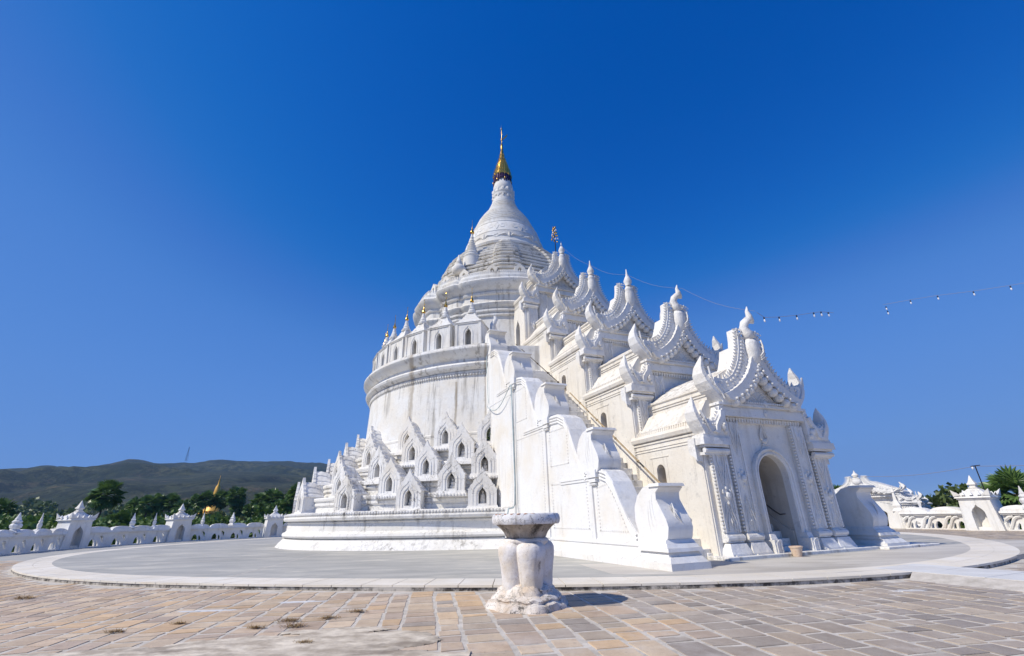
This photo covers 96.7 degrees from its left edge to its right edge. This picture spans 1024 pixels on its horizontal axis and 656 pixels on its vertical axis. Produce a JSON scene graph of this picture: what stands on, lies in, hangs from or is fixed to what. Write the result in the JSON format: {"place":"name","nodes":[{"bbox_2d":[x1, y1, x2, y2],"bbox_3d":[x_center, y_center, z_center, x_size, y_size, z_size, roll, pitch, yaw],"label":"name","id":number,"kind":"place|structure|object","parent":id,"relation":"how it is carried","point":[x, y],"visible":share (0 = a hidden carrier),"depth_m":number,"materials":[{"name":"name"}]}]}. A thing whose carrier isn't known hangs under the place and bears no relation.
{"place":"outdoors","nodes":[
{"label":"outdoors","id":0,"kind":"place"},
{"bbox_2d":[123,496,141,515],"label":"palm tree","id":1,"kind":"object","parent":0,"point":[133,501],"visible":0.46,"depth_m":95.31,"materials":[{"name":"green plant"}]},
{"bbox_2d":[151,492,166,518],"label":"tree","id":2,"kind":"object","parent":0,"point":[161,496],"visible":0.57,"depth_m":98.26,"materials":[{"name":"green plant"}]},
{"bbox_2d":[159,492,181,512],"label":"broadleaf tree","id":3,"kind":"object","parent":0,"point":[173,497],"visible":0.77,"depth_m":98.95,"materials":[{"name":"green plant"}]},
{"bbox_2d":[169,498,193,510],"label":"broadleaf tree","id":4,"kind":"object","parent":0,"point":[187,504],"visible":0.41,"depth_m":94.62,"materials":[{"name":"green plant"}]},
{"bbox_2d":[189,493,207,509],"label":"broadleaf tree","id":5,"kind":"object","parent":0,"point":[195,497],"visible":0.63,"depth_m":116.91,"materials":[{"name":"green plant"}]},
{"bbox_2d":[228,500,247,516],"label":"palm tree","id":6,"kind":"object","parent":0,"point":[238,512],"visible":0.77,"depth_m":111.97,"materials":[{"name":"green plant"}]},
{"bbox_2d":[278,493,295,513],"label":"broadleaf tree","id":7,"kind":"object","parent":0,"point":[290,506],"visible":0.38,"depth_m":96.03,"materials":[{"name":"green plant"}]},
{"bbox_2d":[0,459,952,514],"bbox_3d":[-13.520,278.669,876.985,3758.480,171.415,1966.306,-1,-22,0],"label":"hills","id":8,"kind":"structure","parent":0,"point":[64,487],"depth_m":639.45,"materials":[{"name":"green plant"}]},
{"bbox_2d":[0,529,1023,655],"bbox_3d":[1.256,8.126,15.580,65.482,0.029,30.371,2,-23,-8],"label":"stone paving","id":9,"kind":"structure","parent":0,"point":[448,616],"depth_m":7.62,"materials":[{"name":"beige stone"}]},
{"bbox_2d":[13,593,42,598],"bbox_3d":[-11.926,6.540,11.128,0.852,0.133,0.641,-13,-25,27],"label":"dry weed","id":10,"kind":"object","parent":9,"relation":"on","point":[23,597],"visible":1,"depth_m":11.15,"materials":[{"name":"plant"}]},
{"bbox_2d":[102,628,127,632],"bbox_3d":[-6.426,4.895,7.388,0.383,0.059,0.283,-1,-22,0],"label":"dry weed","id":11,"kind":"object","parent":9,"relation":"on","point":[116,630],"visible":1,"depth_m":7.37,"materials":[{"name":"plant"}]},
{"bbox_2d":[0,537,274,563],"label":"side walk","id":12,"kind":"structure","parent":9,"relation":"on","point":[22,556],"depth_m":32.76,"materials":[{"name":"grey concrete"}]},
{"bbox_2d":[0,512,67,554],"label":"boundary wall","id":13,"kind":"structure","parent":12,"relation":"on","point":[25,540],"depth_m":32.19,"materials":[{"name":"white paint"}]},
{"bbox_2d":[48,500,98,549],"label":"niche pillar","id":14,"kind":"structure","parent":12,"relation":"on","point":[77,524],"depth_m":36.66,"materials":[{"name":"white paint"}]},
{"bbox_2d":[87,513,170,547],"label":"boundary wall","id":15,"kind":"structure","parent":12,"relation":"on","point":[131,532],"depth_m":40.96,"materials":[{"name":"white paint"}]},
{"bbox_2d":[165,504,196,541],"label":"niche pillar","id":16,"kind":"structure","parent":12,"relation":"on","point":[179,523],"depth_m":45.52,"materials":[{"name":"white paint"}]},
{"bbox_2d":[189,513,264,540],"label":"boundary wall","id":17,"kind":"structure","parent":12,"relation":"on","point":[217,529],"depth_m":48.31,"materials":[{"name":"white paint"}]},
{"bbox_2d":[262,505,285,537],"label":"niche pillar","id":18,"kind":"structure","parent":12,"relation":"on","point":[273,524],"depth_m":51.18,"materials":[{"name":"white paint"}]},
{"bbox_2d":[282,522,287,532],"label":"boundary wall","id":19,"kind":"structure","parent":12,"relation":"on","point":[284,527],"depth_m":51.68,"materials":[{"name":"white paint"}]},
{"bbox_2d":[178,609,235,611],"bbox_3d":[-6.043,5.602,9.008,1.294,0.019,0.219,-1,-22,0],"label":"white spill","id":20,"kind":"object","parent":9,"relation":"on","point":[218,610],"visible":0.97,"depth_m":8.98,"materials":[{"name":"white paint"}]},
{"bbox_2d":[8,626,470,655],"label":"cement patch","id":21,"kind":"object","parent":9,"relation":"on","point":[353,641],"visible":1,"depth_m":6.24,"materials":[{"name":"grey concrete"}]},
{"bbox_2d":[294,638,312,643],"bbox_3d":[-2.952,4.410,6.421,0.352,0.052,0.239,-1,-22,0],"label":"dry weed","id":22,"kind":"object","parent":21,"relation":"on","point":[302,641],"visible":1,"depth_m":6.43,"materials":[{"name":"plant"}]},
{"bbox_2d":[246,622,266,628],"bbox_3d":[-4.145,4.845,7.410,0.362,0.060,0.236,-5,-23,9],"label":"dry weed","id":23,"kind":"object","parent":9,"relation":"on","point":[256,626],"visible":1,"depth_m":7.40,"materials":[{"name":"plant"}]},
{"bbox_2d":[272,616,301,621],"bbox_3d":[-3.856,5.008,7.858,0.481,0.084,0.391,12,-26,-29],"label":"dry weed","id":24,"kind":"object","parent":9,"relation":"on","point":[290,619],"visible":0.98,"depth_m":7.87,"materials":[{"name":"plant"}]},
{"bbox_2d":[276,620,311,627],"bbox_3d":[-3.588,4.833,7.451,0.693,0.086,0.419,-1,-22,0],"label":"dry weed","id":25,"kind":"object","parent":9,"relation":"on","point":[297,623],"visible":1,"depth_m":7.44,"materials":[{"name":"plant"}]},
{"bbox_2d":[280,600,326,603],"bbox_3d":[-4.492,5.865,9.746,1.127,0.019,0.240,-1,-22,0],"label":"white spill","id":26,"kind":"object","parent":9,"relation":"on","point":[302,601],"visible":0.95,"depth_m":9.71,"materials":[{"name":"white paint"}]},
{"bbox_2d":[316,613,340,618],"bbox_3d":[-3.243,5.067,8.012,0.513,0.063,0.332,-1,-22,0],"label":"dry weed","id":27,"kind":"object","parent":9,"relation":"on","point":[324,617],"visible":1,"depth_m":8.00,"materials":[{"name":"plant"}]},
{"bbox_2d":[346,608,366,611],"bbox_3d":[-2.892,5.264,8.514,0.540,0.065,0.257,-1,-22,0],"label":"dry weed","id":28,"kind":"object","parent":9,"relation":"on","point":[356,610],"visible":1,"depth_m":8.49,"materials":[{"name":"plant"}]},
{"bbox_2d":[52,534,960,580],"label":"round platform","id":29,"kind":"structure","parent":9,"relation":"on","point":[477,563],"depth_m":17.42,"materials":[{"name":"grey concrete"}]},
{"bbox_2d":[275,128,551,550],"bbox_3d":[-0.502,-3.025,44.865,33.721,42.800,31.757,-1,-22,0],"label":"pagoda","id":30,"kind":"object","parent":29,"relation":"on","point":[425,386],"visible":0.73,"depth_m":28.54,"materials":[{"name":"paint"}]},
{"bbox_2d":[449,478,454,488],"bbox_3d":[-3.225,8.454,24.819,0.386,0.598,0.278,-5,-23,8],"label":"seated statue","id":31,"kind":"object","parent":30,"relation":"in","point":[452,485],"visible":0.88,"depth_m":24.72,"materials":[{"name":"beige paint"}]},
{"bbox_2d":[460,448,464,456],"bbox_3d":[-2.812,7.156,26.150,0.357,0.552,0.257,-6,-23,11],"label":"seated statue","id":32,"kind":"object","parent":30,"relation":"in","point":[462,453],"visible":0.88,"depth_m":26.07,"materials":[{"name":"beige paint"}]},
{"bbox_2d":[480,490,485,503],"bbox_3d":[-1.540,8.903,24.072,0.342,0.718,0.274,-2,-22,0],"label":"seated statue","id":33,"kind":"object","parent":30,"relation":"in","point":[482,498],"visible":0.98,"depth_m":23.96,"materials":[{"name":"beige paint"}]},
{"bbox_2d":[12,532,1019,587],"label":"platform kerb","id":34,"kind":"structure","parent":29,"relation":"on","point":[42,567],"depth_m":11.85,"materials":[{"name":"grey concrete"}]},
{"bbox_2d":[484,243,939,571],"bbox_3d":[6.282,1.329,27.637,13.862,21.300,21.220,8,-24,-21],"label":"covered stairway","id":35,"kind":"object","parent":29,"relation":"on","point":[731,446],"visible":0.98,"depth_m":18.03,"materials":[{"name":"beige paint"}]},
{"bbox_2d":[486,356,509,410],"bbox_3d":[-0.892,2.804,26.152,0.153,3.817,3.980,7,-24,-20],"label":"hose","id":36,"kind":"object","parent":35,"relation":"attached to","point":[487,387],"visible":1,"depth_m":27.26,"materials":[{"name":"white plastic"}]},
{"bbox_2d":[507,385,515,513],"bbox_3d":[-0.126,5.800,22.367,0.130,6.476,1.323,-9,-23,17],"label":"water pipe","id":37,"kind":"object","parent":35,"relation":"attached to","point":[513,455],"visible":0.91,"depth_m":22.70,"materials":[{"name":"white plastic"}]},
{"bbox_2d":[516,344,565,388],"bbox_3d":[1.507,2.102,26.915,0.110,4.688,6.229,8,-24,-21],"label":"bamboo rail","id":38,"kind":"object","parent":35,"relation":"attached to","point":[542,368],"visible":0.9,"depth_m":26.03,"materials":[{"name":"beige wood"}]},
{"bbox_2d":[551,226,557,251],"bbox_3d":[3.389,-6.114,35.490,0.600,4.380,0.613,-1,-22,0],"label":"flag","id":39,"kind":"object","parent":35,"relation":"attached to","point":[554,231],"visible":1,"depth_m":35.94,"materials":[{"name":"multicoloured fabric"}]},
{"bbox_2d":[570,393,660,482],"bbox_3d":[4.120,4.421,19.523,0.110,4.838,5.939,8,-24,-21],"label":"bamboo rail","id":40,"kind":"object","parent":35,"relation":"attached to","point":[636,459],"visible":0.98,"depth_m":18.16,"materials":[{"name":"beige wood"}]},
{"bbox_2d":[567,251,751,310],"bbox_3d":[6.904,-3.553,27.118,0.077,11.909,14.708,8,-24,-22],"label":"cable","id":41,"kind":"object","parent":35,"relation":"attached to","point":[660,286],"visible":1,"depth_m":24.59,"materials":[{"name":"grey plastic"}]},
{"bbox_2d":[758,312,831,321],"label":"string lights","id":42,"kind":"object","parent":35,"relation":"hanging from","point":[796,316],"visible":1,"depth_m":20.08,"materials":[{"name":"grey"}]},
{"bbox_2d":[788,546,802,556],"bbox_3d":[9.450,7.412,15.111,0.420,0.310,0.420,-1,-22,0],"label":"flower pot","id":43,"kind":"object","parent":29,"relation":"on","point":[796,551],"visible":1,"depth_m":14.99,"materials":[{"name":"ceramic"}]},
{"bbox_2d":[580,539,1023,574],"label":"pale apron","id":44,"kind":"object","parent":29,"relation":"on","point":[891,557],"visible":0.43,"depth_m":13.48,"materials":[{"name":"concrete"}]},
{"bbox_2d":[11,558,1016,590],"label":"kerb side","id":45,"kind":"structure","parent":9,"relation":"on","point":[392,588],"depth_m":10.76,"materials":[{"name":"grey concrete"}]},
{"bbox_2d":[484,512,567,614],"bbox_3d":[0.256,4.543,8.948,1.626,1.680,1.640,-1,-22,0],"label":"pedestal","id":46,"kind":"object","parent":9,"relation":"on","point":[526,551],"visible":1,"depth_m":8.60,"materials":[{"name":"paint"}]},
{"bbox_2d":[834,470,941,527],"bbox_3d":[33.340,16.748,40.656,10.928,7.315,7.951,16,-28,-36],"label":"gateway","id":47,"kind":"object","parent":9,"relation":"on","point":[881,495],"visible":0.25,"depth_m":37.14,"materials":[{"name":"paint"}]},
{"bbox_2d":[887,488,918,528],"bbox_3d":[29.214,13.614,34.477,1.088,2.900,1.477,-1,-22,0],"label":"gate post","id":48,"kind":"object","parent":9,"relation":"on","point":[895,519],"visible":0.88,"depth_m":34.29,"materials":[{"name":"white paint"}]},
{"bbox_2d":[899,492,965,529],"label":"boundary wall","id":49,"kind":"structure","parent":9,"relation":"on","point":[922,515],"depth_m":31.95,"materials":[{"name":"white paint"}]},
{"bbox_2d":[910,572,1023,591],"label":"path ramp","id":50,"kind":"structure","parent":9,"relation":"on","point":[1004,584],"depth_m":9.73,"materials":[{"name":"grey concrete"}]},
{"bbox_2d":[950,476,1006,530],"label":"niche pillar","id":51,"kind":"structure","parent":9,"relation":"on","point":[979,507],"depth_m":29.24,"materials":[{"name":"white paint"}]},
{"bbox_2d":[998,486,1023,530],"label":"boundary wall","id":52,"kind":"structure","parent":9,"relation":"on","point":[1015,513],"depth_m":27.76,"materials":[{"name":"white paint"}]},
{"bbox_2d":[0,0,1023,496],"label":"sky","id":53,"kind":"structure","parent":0,"point":[217,217],"materials":[{"name":"blue"}]},
{"bbox_2d":[876,564,1023,580],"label":"path","id":54,"kind":"structure","parent":0,"point":[981,572],"depth_m":10.74,"materials":[{"name":"concrete"}]},
{"bbox_2d":[883,283,1021,314],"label":"string lights","id":55,"kind":"object","parent":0,"point":[952,293],"visible":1,"depth_m":24.21,"materials":[{"name":"grey"}]},
{"label":"ground","id":56,"kind":"structure","parent":0,"visible":0},
{"bbox_2d":[0,497,19,516],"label":"palm tree","id":57,"kind":"object","parent":56,"relation":"on","point":[4,502],"visible":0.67,"depth_m":71.10,"materials":[{"name":"green plant"}]},
{"bbox_2d":[1,496,192,521],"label":"woodland","id":58,"kind":"object","parent":56,"relation":"on","point":[39,506],"visible":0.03,"depth_m":207.69,"materials":[{"name":"green plant"}]},
{"bbox_2d":[83,479,127,518],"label":"broadleaf tree","id":59,"kind":"object","parent":56,"relation":"on","point":[97,503],"visible":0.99,"depth_m":68.56,"materials":[{"name":"green plant"}]},
{"bbox_2d":[97,507,136,527],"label":"palm tree","id":60,"kind":"object","parent":56,"relation":"on","point":[121,515],"visible":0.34,"depth_m":59.50,"materials":[{"name":"green plant"}]},
{"bbox_2d":[136,494,161,518],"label":"palm tree","id":61,"kind":"object","parent":56,"relation":"on","point":[144,507],"visible":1,"depth_m":89.25,"materials":[{"name":"green plant"}]},
{"bbox_2d":[197,511,212,518],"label":"broadleaf tree","id":62,"kind":"object","parent":56,"relation":"on","point":[202,514],"visible":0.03,"depth_m":96.20,"materials":[{"name":"green plant"}]},
{"bbox_2d":[198,489,218,512],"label":"broadleaf tree","id":63,"kind":"object","parent":56,"relation":"on","point":[210,496],"visible":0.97,"depth_m":118.10,"materials":[{"name":"green plant"}]},
{"bbox_2d":[128,499,290,519],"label":"woodland","id":64,"kind":"object","parent":56,"relation":"on","point":[249,512],"visible":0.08,"depth_m":96.04,"materials":[{"name":"green plant"}]},
{"bbox_2d":[198,476,227,514],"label":"golden stupa","id":65,"kind":"object","parent":56,"relation":"on","point":[216,490],"visible":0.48,"depth_m":182.50,"materials":[{"name":"gold metal"}]},
{"bbox_2d":[195,510,230,517],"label":"broadleaf tree","id":66,"kind":"object","parent":56,"relation":"on","point":[223,514],"visible":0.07,"depth_m":105.53,"materials":[{"name":"green plant"}]},
{"bbox_2d":[211,489,229,510],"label":"broadleaf tree","id":67,"kind":"object","parent":56,"relation":"on","point":[221,502],"visible":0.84,"depth_m":119.78,"materials":[{"name":"green plant"}]},
{"bbox_2d":[224,485,247,506],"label":"broadleaf tree","id":68,"kind":"object","parent":56,"relation":"on","point":[233,498],"visible":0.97,"depth_m":113.12,"materials":[{"name":"green plant"}]},
{"bbox_2d":[248,492,270,511],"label":"broadleaf tree","id":69,"kind":"object","parent":56,"relation":"on","point":[257,497],"visible":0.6,"depth_m":99.08,"materials":[{"name":"green plant"}]},
{"bbox_2d":[259,487,283,508],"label":"broadleaf tree","id":70,"kind":"object","parent":56,"relation":"on","point":[273,494],"visible":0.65,"depth_m":99.82,"materials":[{"name":"green plant"}]},
{"bbox_2d":[284,482,301,503],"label":"broadleaf tree","id":71,"kind":"object","parent":56,"relation":"on","point":[291,491],"visible":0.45,"depth_m":76.59,"materials":[{"name":"green plant"}]},
{"bbox_2d":[0,511,1021,552],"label":"undergrowth","id":72,"kind":"object","parent":56,"relation":"on","point":[50,522],"visible":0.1,"depth_m":55.41,"materials":[{"name":"green plant"}]},
{"bbox_2d":[923,482,1011,527],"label":"broadleaf tree","id":73,"kind":"object","parent":56,"relation":"on","point":[941,498],"visible":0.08,"depth_m":42.68,"materials":[{"name":"green plant"}]},
{"bbox_2d":[971,465,984,489],"bbox_3d":[32.254,12.235,30.523,0.655,5.888,0.121,-1,-22,0],"label":"lamp post","id":74,"kind":"object","parent":56,"relation":"on","point":[972,467],"visible":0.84,"depth_m":31.42,"materials":[{"name":"grey metal"}]},
{"bbox_2d":[858,465,1023,476],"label":"cable","id":75,"kind":"object","parent":74,"relation":"attached to","point":[920,474],"visible":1,"depth_m":34.62,"materials":[{"name":"grey plastic"}]},
{"bbox_2d":[978,464,1023,506],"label":"palm tree","id":76,"kind":"object","parent":56,"relation":"on","point":[1005,480],"visible":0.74,"depth_m":35.95,"materials":[{"name":"green plant"}]}
]}

